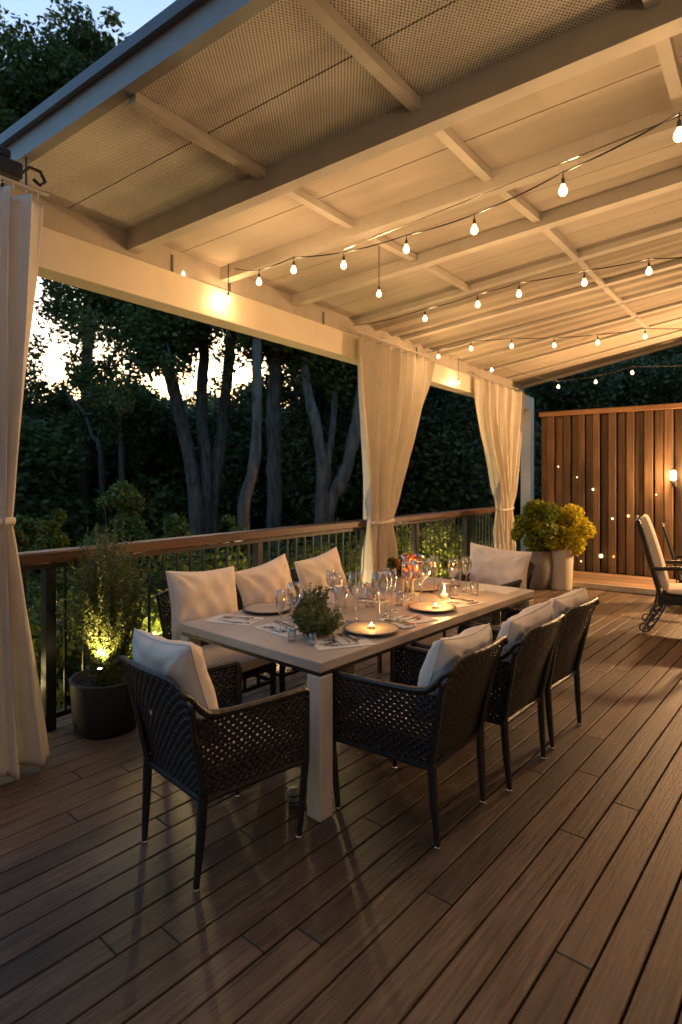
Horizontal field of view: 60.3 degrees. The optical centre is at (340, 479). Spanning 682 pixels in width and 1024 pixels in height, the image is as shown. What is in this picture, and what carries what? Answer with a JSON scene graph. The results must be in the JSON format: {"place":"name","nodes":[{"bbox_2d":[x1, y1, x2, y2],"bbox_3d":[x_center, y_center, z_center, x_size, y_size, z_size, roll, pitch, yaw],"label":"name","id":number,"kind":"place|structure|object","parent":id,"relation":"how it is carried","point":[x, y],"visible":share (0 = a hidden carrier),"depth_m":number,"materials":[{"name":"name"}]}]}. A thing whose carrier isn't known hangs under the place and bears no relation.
{"place":"outdoors","nodes":[
{"label":"outdoors","id":0,"kind":"place"},
{"bbox_2d":[0,0,288,404],"label":"sky","id":1,"kind":"structure","parent":0,"point":[135,13],"materials":[{"name":"white"}]},
{"bbox_2d":[0,587,681,1023],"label":"deck","id":2,"kind":"structure","parent":0,"point":[544,893],"depth_m":2.42,"materials":[{"name":"wood"}]},
{"bbox_2d":[69,669,136,738],"bbox_3d":[-1.561,1.478,3.915,0.464,0.345,0.464,0,0,36],"label":"black planter","id":3,"kind":"object","parent":2,"relation":"on","point":[103,711],"visible":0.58,"depth_m":3.73,"materials":[{"name":"ceramic"}]},
{"bbox_2d":[59,519,150,685],"bbox_3d":[-1.563,0.812,3.918,0.564,1.100,0.566,0,0,36],"label":"feathery shrub","id":4,"kind":"object","parent":3,"relation":"in","point":[109,622],"visible":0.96,"depth_m":3.82,"materials":[{"name":"green plant"}]},
{"bbox_2d":[18,519,366,731],"bbox_3d":[-1.028,1.058,5.111,0.140,1.185,4.540,0,0,36],"label":"deck railing","id":5,"kind":"object","parent":2,"relation":"on","point":[47,562],"visible":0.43,"depth_m":4.40,"materials":[{"name":"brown wood"}]},
{"bbox_2d":[116,655,309,893],"bbox_3d":[-0.589,1.206,2.658,0.707,0.888,0.591,0,0,-45],"label":"wicker armchair","id":6,"kind":"object","parent":2,"relation":"on","point":[184,757],"visible":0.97,"depth_m":2.49,"materials":[{"name":"black wicker"}]},
{"bbox_2d":[132,628,221,743],"bbox_3d":[-0.715,0.887,2.533,0.486,0.466,0.226,-3,16,46],"label":"back pillow","id":7,"kind":"object","parent":6,"relation":"on","point":[182,664],"visible":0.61,"depth_m":2.39,"materials":[{"name":"fabric"}]},
{"bbox_2d":[155,589,275,716],"bbox_3d":[-0.865,1.207,4.031,0.681,0.889,0.547,0,0,40],"label":"framed chair","id":8,"kind":"object","parent":2,"relation":"on","point":[213,654],"visible":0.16,"depth_m":3.96,"materials":[{"name":"wicker"}]},
{"bbox_2d":[165,566,237,639],"bbox_3d":[-0.953,0.851,4.106,0.184,0.466,0.586,-18,-15,39],"label":"back pillow","id":9,"kind":"object","parent":8,"relation":"on","point":[199,595],"visible":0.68,"depth_m":4.00,"materials":[{"name":"fabric"}]},
{"bbox_2d":[235,582,300,714],"bbox_3d":[-0.483,1.207,4.519,0.681,0.889,0.547,0,0,40],"label":"framed chair","id":10,"kind":"object","parent":2,"relation":"on","point":[281,674],"depth_m":4.16,"materials":[{"name":"black wicker"}]},
{"bbox_2d":[235,554,296,606],"bbox_3d":[-0.570,0.871,4.594,0.204,0.466,0.566,-18,-3,39],"label":"back pillow","id":11,"kind":"object","parent":10,"relation":"on","point":[262,583],"visible":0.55,"depth_m":4.50,"materials":[{"name":"fabric"}]},
{"bbox_2d":[286,786,298,806],"bbox_3d":[-0.239,1.609,2.986,0.079,0.082,0.078,0,0,36],"label":"beige jar","id":12,"kind":"object","parent":2,"relation":"on","point":[292,799],"visible":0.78,"depth_m":2.96,"materials":[{"name":"ceramic"}]},
{"bbox_2d":[289,568,381,672],"bbox_3d":[-0.070,1.207,5.035,0.681,0.889,0.547,0,0,40],"label":"framed chair","id":13,"kind":"object","parent":2,"relation":"on","point":[293,573],"visible":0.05,"depth_m":5.06,"materials":[{"name":"black wicker"}]},
{"bbox_2d":[294,547,347,596],"bbox_3d":[-0.160,0.872,5.112,0.208,0.466,0.566,-18,-4,39],"label":"back pillow","id":14,"kind":"object","parent":13,"relation":"on","point":[313,571],"visible":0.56,"depth_m":5.02,"materials":[{"name":"fabric"}]},
{"bbox_2d":[0,0,681,551],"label":"pergola","id":15,"kind":"object","parent":2,"relation":"on","point":[202,144],"visible":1,"depth_m":3.64,"materials":[{"name":"paint"}]},
{"bbox_2d":[0,146,46,188],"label":"curtain clamp","id":16,"kind":"object","parent":15,"relation":"attached to","point":[12,169],"visible":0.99,"depth_m":3.27,"materials":[{"name":"black metal"}]},
{"bbox_2d":[0,175,49,780],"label":"curtain","id":17,"kind":"object","parent":16,"relation":"hanging from","point":[23,738],"visible":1,"depth_m":3.29,"materials":[{"name":"fabric"}]},
{"bbox_2d":[355,330,434,584],"bbox_3d":[0.710,-0.026,7.309,0.282,3.305,1.860,0,0,36],"label":"curtain","id":18,"kind":"object","parent":15,"relation":"hanging from","point":[393,386],"visible":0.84,"depth_m":6.96,"materials":[{"name":"fabric"}]},
{"bbox_2d":[235,110,681,285],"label":"string lights","id":19,"kind":"object","parent":15,"relation":"hanging from","point":[563,190],"visible":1,"depth_m":3.13,"materials":[{"name":"glass"}]},
{"bbox_2d":[474,374,524,550],"bbox_3d":[2.801,-0.026,10.171,0.282,3.304,2.230,0,0,36],"label":"curtain","id":20,"kind":"object","parent":15,"relation":"hanging from","point":[500,410],"visible":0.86,"depth_m":10.03,"materials":[{"name":"fabric"}]},
{"bbox_2d":[353,257,681,325],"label":"string lights","id":21,"kind":"object","parent":15,"relation":"hanging from","point":[583,283],"visible":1,"depth_m":4.60,"materials":[{"name":"white glass"}]},
{"bbox_2d":[432,328,681,358],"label":"string lights","id":22,"kind":"object","parent":15,"relation":"hanging from","point":[553,345],"visible":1,"depth_m":6.62,"materials":[{"name":"glass"},{"name":"black plastic"}]},
{"bbox_2d":[486,363,681,387],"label":"string lights","id":23,"kind":"object","parent":15,"relation":"hanging from","point":[558,386],"visible":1,"depth_m":8.61,"materials":[{"name":"glass"},{"name":"black plastic"}]},
{"bbox_2d":[179,574,533,821],"bbox_3d":[0.275,1.265,4.148,1.195,0.770,2.490,0,0,41],"label":"dining table","id":24,"kind":"object","parent":2,"relation":"on","point":[300,653],"visible":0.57,"depth_m":3.32,"materials":[{"name":"paint"}]},
{"bbox_2d":[203,614,263,625],"bbox_3d":[-0.670,0.877,3.688,0.320,0.005,0.210,0,0,21],"label":"patterned placemat","id":25,"kind":"object","parent":24,"relation":"on","point":[216,619],"visible":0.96,"depth_m":3.66,"materials":[{"name":"fabric"}]},
{"bbox_2d":[243,602,291,613],"bbox_3d":[-0.494,0.869,3.951,0.330,0.022,0.330,0,0,36],"label":"dinner plate","id":26,"kind":"object","parent":24,"relation":"on","point":[265,608],"visible":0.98,"depth_m":3.96,"materials":[{"name":"ceramic"}]},
{"bbox_2d":[253,621,302,637],"bbox_3d":[-0.342,0.877,3.457,0.210,0.005,0.320,0,0,-43],"label":"patterned placemat","id":27,"kind":"object","parent":24,"relation":"on","point":[269,628],"visible":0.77,"depth_m":3.42,"materials":[{"name":"fabric"}]},
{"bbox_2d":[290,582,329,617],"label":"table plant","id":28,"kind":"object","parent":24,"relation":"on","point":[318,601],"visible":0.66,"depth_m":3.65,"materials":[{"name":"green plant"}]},
{"bbox_2d":[289,603,348,637],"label":"table plant","id":29,"kind":"object","parent":24,"relation":"on","point":[313,624],"visible":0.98,"depth_m":3.25,"materials":[{"name":"green plant"}]},
{"bbox_2d":[308,635,375,650],"bbox_3d":[-0.001,0.877,3.177,0.320,0.005,0.217,0,0,-19],"label":"patterned placemat","id":30,"kind":"object","parent":24,"relation":"on","point":[326,643],"visible":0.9,"depth_m":3.15,"materials":[{"name":"fabric"}]},
{"bbox_2d":[332,634,359,644],"bbox_3d":[0.026,0.874,3.213,0.122,0.004,0.198,0,0,-14],"label":"napkin","id":31,"kind":"object","parent":30,"relation":"on","point":[341,640],"visible":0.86,"depth_m":3.19,"materials":[{"name":"fabric"}]},
{"bbox_2d":[343,621,399,635],"bbox_3d":[0.174,0.869,3.411,0.330,0.022,0.330,0,0,36],"label":"dinner plate","id":32,"kind":"object","parent":24,"relation":"on","point":[362,629],"visible":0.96,"depth_m":3.41,"materials":[{"name":"ceramic"}]},
{"bbox_2d":[386,557,417,592],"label":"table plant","id":33,"kind":"object","parent":24,"relation":"on","point":[401,583],"visible":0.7,"depth_m":4.59,"materials":[{"name":"green plant"}]},
{"bbox_2d":[378,613,436,623],"bbox_3d":[0.413,0.877,3.699,0.320,0.005,0.235,0,0,-29],"label":"patterned placemat","id":34,"kind":"object","parent":24,"relation":"on","point":[416,618],"visible":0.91,"depth_m":3.71,"materials":[{"name":"fabric"}]},
{"bbox_2d":[400,554,423,594],"bbox_3d":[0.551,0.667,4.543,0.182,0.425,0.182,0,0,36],"label":"wine glass","id":35,"kind":"object","parent":24,"relation":"on","point":[412,579],"visible":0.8,"depth_m":4.52,"materials":[{"name":"glass"}]},
{"bbox_2d":[407,583,441,591],"bbox_3d":[0.644,0.869,4.722,0.330,0.022,0.330,0,0,36],"label":"dinner plate","id":36,"kind":"object","parent":24,"relation":"on","point":[423,587],"visible":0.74,"depth_m":4.74,"materials":[{"name":"ceramic"}]},
{"bbox_2d":[407,601,455,612],"bbox_3d":[0.617,0.869,3.992,0.330,0.022,0.330,0,0,36],"label":"dinner plate","id":37,"kind":"object","parent":24,"relation":"on","point":[424,606],"visible":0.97,"depth_m":3.99,"materials":[{"name":"ceramic"}]},
{"bbox_2d":[442,598,484,607],"bbox_3d":[0.847,0.877,4.186,0.320,0.005,0.210,0,0,-34],"label":"patterned placemat","id":38,"kind":"object","parent":24,"relation":"on","point":[458,605],"visible":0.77,"depth_m":4.16,"materials":[{"name":"fabric"}]},
{"bbox_2d":[461,583,521,594],"bbox_3d":[1.213,0.873,4.722,0.400,0.014,0.280,0,0,38],"label":"placemat","id":39,"kind":"object","parent":24,"relation":"on","point":[506,590],"visible":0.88,"depth_m":4.68,"materials":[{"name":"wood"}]},
{"bbox_2d":[332,635,508,850],"bbox_3d":[0.406,1.206,2.946,0.744,0.888,0.629,0,0,38],"label":"wicker armchair","id":40,"kind":"object","parent":2,"relation":"on","point":[384,718],"visible":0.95,"depth_m":2.76,"materials":[{"name":"black wicker"}]},
{"bbox_2d":[413,623,492,724],"bbox_3d":[0.547,0.925,2.834,0.211,0.426,0.521,22,11,36],"label":"back pillow","id":41,"kind":"object","parent":40,"relation":"on","point":[444,655],"visible":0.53,"depth_m":2.67,"materials":[{"name":"fabric"}]},
{"bbox_2d":[392,506,494,579],"bbox_3d":[1.645,1.058,8.768,0.140,1.185,4.100,0,0,36],"label":"deck railing","id":42,"kind":"object","parent":2,"relation":"on","point":[415,520],"visible":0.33,"depth_m":8.64,"materials":[{"name":"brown wood"}]},
{"bbox_2d":[410,614,565,792],"bbox_3d":[0.876,1.206,3.429,0.744,0.888,0.629,0,0,40],"label":"wicker armchair","id":43,"kind":"object","parent":2,"relation":"on","point":[519,693],"visible":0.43,"depth_m":3.16,"materials":[{"name":"black wicker"}]},
{"bbox_2d":[492,601,553,687],"bbox_3d":[1.010,0.924,3.316,0.201,0.426,0.521,23,18,38],"label":"back pillow","id":44,"kind":"object","parent":43,"relation":"on","point":[514,628],"visible":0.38,"depth_m":3.17,"materials":[{"name":"fabric"}]},
{"bbox_2d":[442,560,534,637],"bbox_3d":[1.427,1.206,5.662,0.744,0.888,0.629,0,0,-42],"label":"wicker armchair","id":45,"kind":"object","parent":2,"relation":"on","point":[493,619],"visible":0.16,"depth_m":5.47,"materials":[{"name":"black wicker"}]},
{"bbox_2d":[468,542,531,588],"bbox_3d":[1.540,0.871,5.763,0.203,0.427,0.706,11,-4,-41],"label":"back pillow","id":46,"kind":"object","parent":45,"relation":"on","point":[492,566],"visible":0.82,"depth_m":5.68,"materials":[{"name":"fabric"}]},
{"bbox_2d":[464,597,598,749],"bbox_3d":[1.286,1.206,3.922,0.744,0.888,0.629,0,0,41],"label":"wicker armchair","id":47,"kind":"object","parent":2,"relation":"on","point":[566,661],"visible":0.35,"depth_m":3.72,"materials":[{"name":"black wicker"}]},
{"bbox_2d":[546,588,588,640],"bbox_3d":[1.420,0.925,3.804,0.206,0.426,0.521,23,15,39],"label":"back pillow","id":48,"kind":"object","parent":47,"relation":"on","point":[564,603],"visible":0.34,"depth_m":3.70,"materials":[{"name":"fabric"}]},
{"bbox_2d":[524,549,552,589],"bbox_3d":[3.001,1.360,8.954,0.470,0.580,0.470,0,0,36],"label":"grey planter","id":49,"kind":"object","parent":2,"relation":"on","point":[542,572],"visible":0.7,"depth_m":8.76,"materials":[{"name":"ceramic"}]},
{"bbox_2d":[511,499,564,551],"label":"potted shrub","id":50,"kind":"object","parent":49,"relation":"in","point":[533,511],"visible":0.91,"depth_m":8.77,"materials":[{"name":"green plant"}]},
{"bbox_2d":[549,547,573,590],"bbox_3d":[3.337,1.340,8.906,0.374,0.620,0.374,0,0,36],"label":"white planter","id":51,"kind":"object","parent":2,"relation":"on","point":[562,577],"visible":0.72,"depth_m":8.75,"materials":[{"name":"ceramic"}]},
{"bbox_2d":[531,503,596,556],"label":"potted shrub","id":52,"kind":"object","parent":51,"relation":"in","point":[573,519],"visible":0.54,"depth_m":8.71,"materials":[{"name":"yellow plant"}]},
{"bbox_2d":[539,403,681,578],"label":"wooden fence","id":53,"kind":"object","parent":2,"relation":"on","point":[622,462],"visible":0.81,"depth_m":9.81,"materials":[{"name":"wood"}]},
{"bbox_2d":[572,581,655,594],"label":"platform kerb","id":54,"kind":"structure","parent":2,"relation":"on","point":[635,590],"depth_m":8.67,"materials":[{"name":"paint"}]},
{"bbox_2d":[573,570,677,588],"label":"platform","id":55,"kind":"structure","parent":2,"relation":"on","point":[616,579],"depth_m":9.23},
{"bbox_2d":[635,514,681,631],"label":"patio chair","id":56,"kind":"object","parent":2,"relation":"on","point":[667,593],"visible":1,"depth_m":6.32,"materials":[{"name":"fabric"}]},
{"bbox_2d":[662,523,681,606],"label":"patio chair","id":57,"kind":"object","parent":2,"relation":"on","point":[674,557],"visible":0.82,"depth_m":7.66,"materials":[{"name":"black metal"}]},
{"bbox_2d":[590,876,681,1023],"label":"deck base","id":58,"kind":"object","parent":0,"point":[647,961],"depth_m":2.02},
{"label":"ground","id":59,"kind":"structure","parent":0,"visible":0},
{"bbox_2d":[13,514,45,592],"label":"tall shrub","id":60,"kind":"object","parent":59,"relation":"on","point":[33,530],"visible":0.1,"depth_m":8.54,"materials":[{"name":"green plant"}]},
{"bbox_2d":[22,346,50,495],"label":"dark tree","id":61,"kind":"object","parent":59,"relation":"on","point":[32,371],"visible":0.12,"depth_m":17.36,"materials":[{"name":"green plant"}]},
{"bbox_2d":[0,4,90,282],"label":"tall tree","id":62,"kind":"object","parent":59,"relation":"on","point":[8,113],"visible":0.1,"depth_m":16.40,"materials":[{"name":"green plant"}]},
{"bbox_2d":[22,579,81,703],"bbox_3d":[-3.611,2.420,6.780,2.511,2.577,2.468,0,0,29],"label":"garden bush","id":63,"kind":"object","parent":59,"relation":"on","point":[30,597],"visible":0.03,"depth_m":6.64,"materials":[{"name":"green plant"}]},
{"bbox_2d":[31,508,73,634],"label":"tall shrub","id":64,"kind":"object","parent":59,"relation":"on","point":[56,539],"visible":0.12,"depth_m":7.41,"materials":[{"name":"green plant"}]},
{"bbox_2d":[27,586,87,709],"bbox_3d":[-2.567,1.949,4.563,1.737,2.604,1.919,0,0,16],"label":"garden bush","id":65,"kind":"object","parent":59,"relation":"on","point":[36,641],"visible":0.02,"depth_m":4.97,"materials":[{"name":"green plant"}]},
{"bbox_2d":[0,0,131,526],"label":"tall tree","id":66,"kind":"object","parent":59,"relation":"on","point":[91,45],"visible":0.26,"depth_m":16.50,"materials":[{"name":"green plant"}]},
{"bbox_2d":[13,412,125,582],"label":"dark tree","id":67,"kind":"object","parent":59,"relation":"on","point":[38,454],"visible":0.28,"depth_m":14.85,"materials":[{"name":"green plant"}]},
{"bbox_2d":[20,398,137,540],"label":"dark tree","id":68,"kind":"object","parent":59,"relation":"on","point":[111,467],"visible":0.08,"depth_m":18.12,"materials":[{"name":"green plant"}]},
{"bbox_2d":[29,600,161,705],"bbox_3d":[-2.648,2.227,5.454,2.114,2.207,2.151,0,0,1],"label":"garden bush","id":69,"kind":"object","parent":59,"relation":"on","point":[76,663],"visible":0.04,"depth_m":5.40,"materials":[{"name":"green plant"}]},
{"bbox_2d":[32,362,188,540],"bbox_3d":[-6.938,0.492,17.350,3.876,7.640,3.664,0,0,36],"label":"tall tree","id":70,"kind":"object","parent":59,"relation":"on","point":[119,437],"visible":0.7,"depth_m":17.04,"materials":[{"name":"green plant"}]},
{"bbox_2d":[75,480,155,584],"bbox_3d":[-3.676,1.884,9.460,1.094,3.781,1.344,0,0,36],"label":"tall shrub","id":71,"kind":"object","parent":59,"relation":"on","point":[123,498],"visible":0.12,"depth_m":9.46,"materials":[{"name":"green plant"}]},
{"bbox_2d":[42,407,194,537],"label":"dark tree","id":72,"kind":"object","parent":59,"relation":"on","point":[145,467],"visible":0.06,"depth_m":19.35,"materials":[{"name":"green plant"}]},
{"bbox_2d":[34,593,205,704],"bbox_3d":[-1.946,2.233,5.870,2.169,2.226,2.132,0,0,44],"label":"garden bush","id":73,"kind":"object","parent":59,"relation":"on","point":[70,662],"visible":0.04,"depth_m":5.52,"materials":[{"name":"green plant"}]},
{"bbox_2d":[56,536,201,697],"bbox_3d":[-2.777,2.155,7.618,1.933,2.897,2.135,0,0,45],"label":"garden bush","id":74,"kind":"object","parent":59,"relation":"on","point":[154,573],"visible":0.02,"depth_m":7.29,"materials":[{"name":"green plant"}]},
{"bbox_2d":[28,278,252,557],"bbox_3d":[-4.126,-1.408,13.076,5.718,10.034,5.765,0,0,36],"label":"tall tree","id":75,"kind":"object","parent":59,"relation":"on","point":[133,323],"visible":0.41,"depth_m":12.16,"materials":[{"name":"green plant"}]},
{"bbox_2d":[136,513,198,581],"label":"tall shrub","id":76,"kind":"object","parent":59,"relation":"on","point":[179,528],"visible":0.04,"depth_m":9.31,"materials":[{"name":"green plant"}]},
{"bbox_2d":[106,398,252,572],"bbox_3d":[-5.247,0.912,20.199,5.354,7.401,7.262,0,0,-19],"label":"dark tree","id":77,"kind":"object","parent":59,"relation":"on","point":[159,495],"visible":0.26,"depth_m":18.49,"materials":[{"name":"green plant"}]},
{"bbox_2d":[139,546,246,636],"bbox_3d":[-1.833,2.084,6.452,1.793,2.687,1.981,0,0,-15],"label":"garden bush","id":78,"kind":"object","parent":59,"relation":"on","point":[220,564],"visible":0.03,"depth_m":6.76,"materials":[{"name":"green plant"}]},
{"bbox_2d":[166,385,219,411],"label":"dark tree","id":79,"kind":"object","parent":59,"relation":"on","point":[194,396],"visible":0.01,"depth_m":25.92,"materials":[{"name":"green plant"}]},
{"bbox_2d":[165,550,252,577],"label":"garden bush","id":80,"kind":"object","parent":59,"relation":"on","point":[198,563],"visible":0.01,"depth_m":6.89,"materials":[{"name":"green plant"}]},
{"bbox_2d":[149,315,302,553],"bbox_3d":[-1.856,-0.752,12.541,3.621,8.444,3.288,0,0,36],"label":"tall tree","id":81,"kind":"object","parent":59,"relation":"on","point":[244,342],"visible":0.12,"depth_m":11.66,"materials":[{"name":"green plant"}]},
{"bbox_2d":[201,513,251,567],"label":"tall shrub","id":82,"kind":"object","parent":59,"relation":"on","point":[228,520],"visible":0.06,"depth_m":10.40,"materials":[{"name":"green plant"}]},
{"bbox_2d":[164,380,307,549],"bbox_3d":[-2.946,0.531,19.943,5.891,7.664,5.456,0,0,43],"label":"dark tree","id":83,"kind":"object","parent":59,"relation":"on","point":[240,419],"visible":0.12,"depth_m":18.80,"materials":[{"name":"green plant"}]},
{"bbox_2d":[231,342,328,554],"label":"tall tree","id":84,"kind":"object","parent":59,"relation":"on","point":[275,391],"visible":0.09,"depth_m":12.89,"materials":[{"name":"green plant"}]},
{"bbox_2d":[236,538,341,596],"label":"garden bush","id":85,"kind":"object","parent":59,"relation":"on","point":[317,550],"visible":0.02,"depth_m":7.69,"materials":[{"name":"green plant"}]},
{"bbox_2d":[218,390,360,554],"bbox_3d":[-0.881,0.483,18.028,5.072,7.391,4.938,0,0,43],"label":"dark tree","id":86,"kind":"object","parent":59,"relation":"on","point":[289,457],"visible":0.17,"depth_m":17.35,"materials":[{"name":"green plant"}]},
{"bbox_2d":[240,538,347,565],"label":"garden bush","id":87,"kind":"object","parent":59,"relation":"on","point":[291,552],"visible":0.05,"depth_m":10.13,"materials":[{"name":"green plant"}]},
{"bbox_2d":[244,341,360,542],"bbox_3d":[0.495,-0.751,14.007,6.345,8.272,4.946,0,0,36],"label":"tall tree","id":88,"kind":"object","parent":59,"relation":"on","point":[341,377],"visible":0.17,"depth_m":12.58,"materials":[{"name":"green plant"}]},
{"bbox_2d":[263,538,347,559],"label":"garden bush","id":89,"kind":"object","parent":59,"relation":"on","point":[307,541],"visible":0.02,"depth_m":11.58,"materials":[{"name":"green plant"}]},
{"bbox_2d":[261,394,358,545],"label":"dark tree","id":90,"kind":"object","parent":59,"relation":"on","point":[282,423],"depth_m":18.25,"materials":[{"name":"green plant"}]},
{"bbox_2d":[289,535,359,585],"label":"garden bush","id":91,"kind":"object","parent":59,"relation":"on","point":[352,559],"visible":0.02,"depth_m":8.06,"materials":[{"name":"green plant"}]},
{"bbox_2d":[317,515,359,553],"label":"garden bush","id":92,"kind":"object","parent":59,"relation":"on","point":[332,537],"visible":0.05,"depth_m":12.29,"materials":[{"name":"green plant"}]},
{"bbox_2d":[282,380,457,546],"bbox_3d":[0.974,-0.390,17.305,6.339,8.171,5.840,0,0,-26],"label":"dark tree","id":93,"kind":"object","parent":59,"relation":"on","point":[342,430],"visible":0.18,"depth_m":14.77,"materials":[{"name":"green plant"}]},
{"bbox_2d":[345,524,422,566],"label":"garden bush","id":94,"kind":"object","parent":59,"relation":"on","point":[404,541],"visible":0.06,"depth_m":9.96,"materials":[{"name":"green plant"}]},
{"bbox_2d":[335,386,463,532],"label":"dark tree","id":95,"kind":"object","parent":59,"relation":"on","point":[441,393],"visible":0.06,"depth_m":15.52,"materials":[{"name":"green plant"}]},
{"bbox_2d":[360,387,494,532],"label":"dark tree","id":96,"kind":"object","parent":59,"relation":"on","point":[468,478],"visible":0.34,"depth_m":13.96,"materials":[{"name":"green plant"}]},
{"bbox_2d":[397,522,471,577],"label":"garden bush","id":97,"kind":"object","parent":59,"relation":"on","point":[432,547],"visible":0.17,"depth_m":10.11,"materials":[{"name":"green plant"}]},
{"bbox_2d":[419,520,475,576],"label":"garden bush","id":98,"kind":"object","parent":59,"relation":"on","point":[445,525],"visible":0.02,"depth_m":10.69,"materials":[{"name":"green plant"}]},
{"bbox_2d":[432,519,493,575],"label":"garden bush","id":99,"kind":"object","parent":59,"relation":"on","point":[457,534],"visible":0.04,"depth_m":11.19,"materials":[{"name":"green plant"}]},
{"bbox_2d":[440,516,493,543],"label":"garden bush","id":100,"kind":"object","parent":59,"relation":"on","point":[478,529],"visible":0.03,"depth_m":12.28,"materials":[{"name":"green plant"}]},
{"bbox_2d":[401,392,541,548],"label":"dark tree","id":101,"kind":"object","parent":59,"relation":"on","point":[465,415],"visible":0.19,"depth_m":14.60,"materials":[{"name":"green plant"}]},
{"bbox_2d":[470,516,520,550],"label":"garden bush","id":102,"kind":"object","parent":59,"relation":"on","point":[518,544],"visible":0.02,"depth_m":12.31,"materials":[{"name":"green plant"}]},
{"bbox_2d":[480,387,548,520],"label":"dark tree","id":103,"kind":"object","parent":59,"relation":"on","point":[537,417],"visible":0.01,"depth_m":18.09,"materials":[{"name":"green plant"}]},
{"bbox_2d":[515,375,608,540],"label":"dark tree","id":104,"kind":"object","parent":59,"relation":"on","point":[541,389],"visible":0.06,"depth_m":18.64,"materials":[{"name":"green plant"}]},
{"bbox_2d":[530,363,668,503],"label":"dark tree","id":105,"kind":"object","parent":59,"relation":"on","point":[576,387],"visible":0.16,"depth_m":17.48,"materials":[{"name":"green plant"}]},
{"bbox_2d":[603,345,681,404],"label":"dark tree","id":106,"kind":"object","parent":59,"relation":"on","point":[672,384],"visible":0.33,"depth_m":17.99,"materials":[{"name":"green plant"}]},
{"bbox_2d":[627,346,681,403],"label":"dark tree","id":107,"kind":"object","parent":59,"relation":"on","point":[659,355],"visible":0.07,"depth_m":19.07,"materials":[{"name":"green plant"}]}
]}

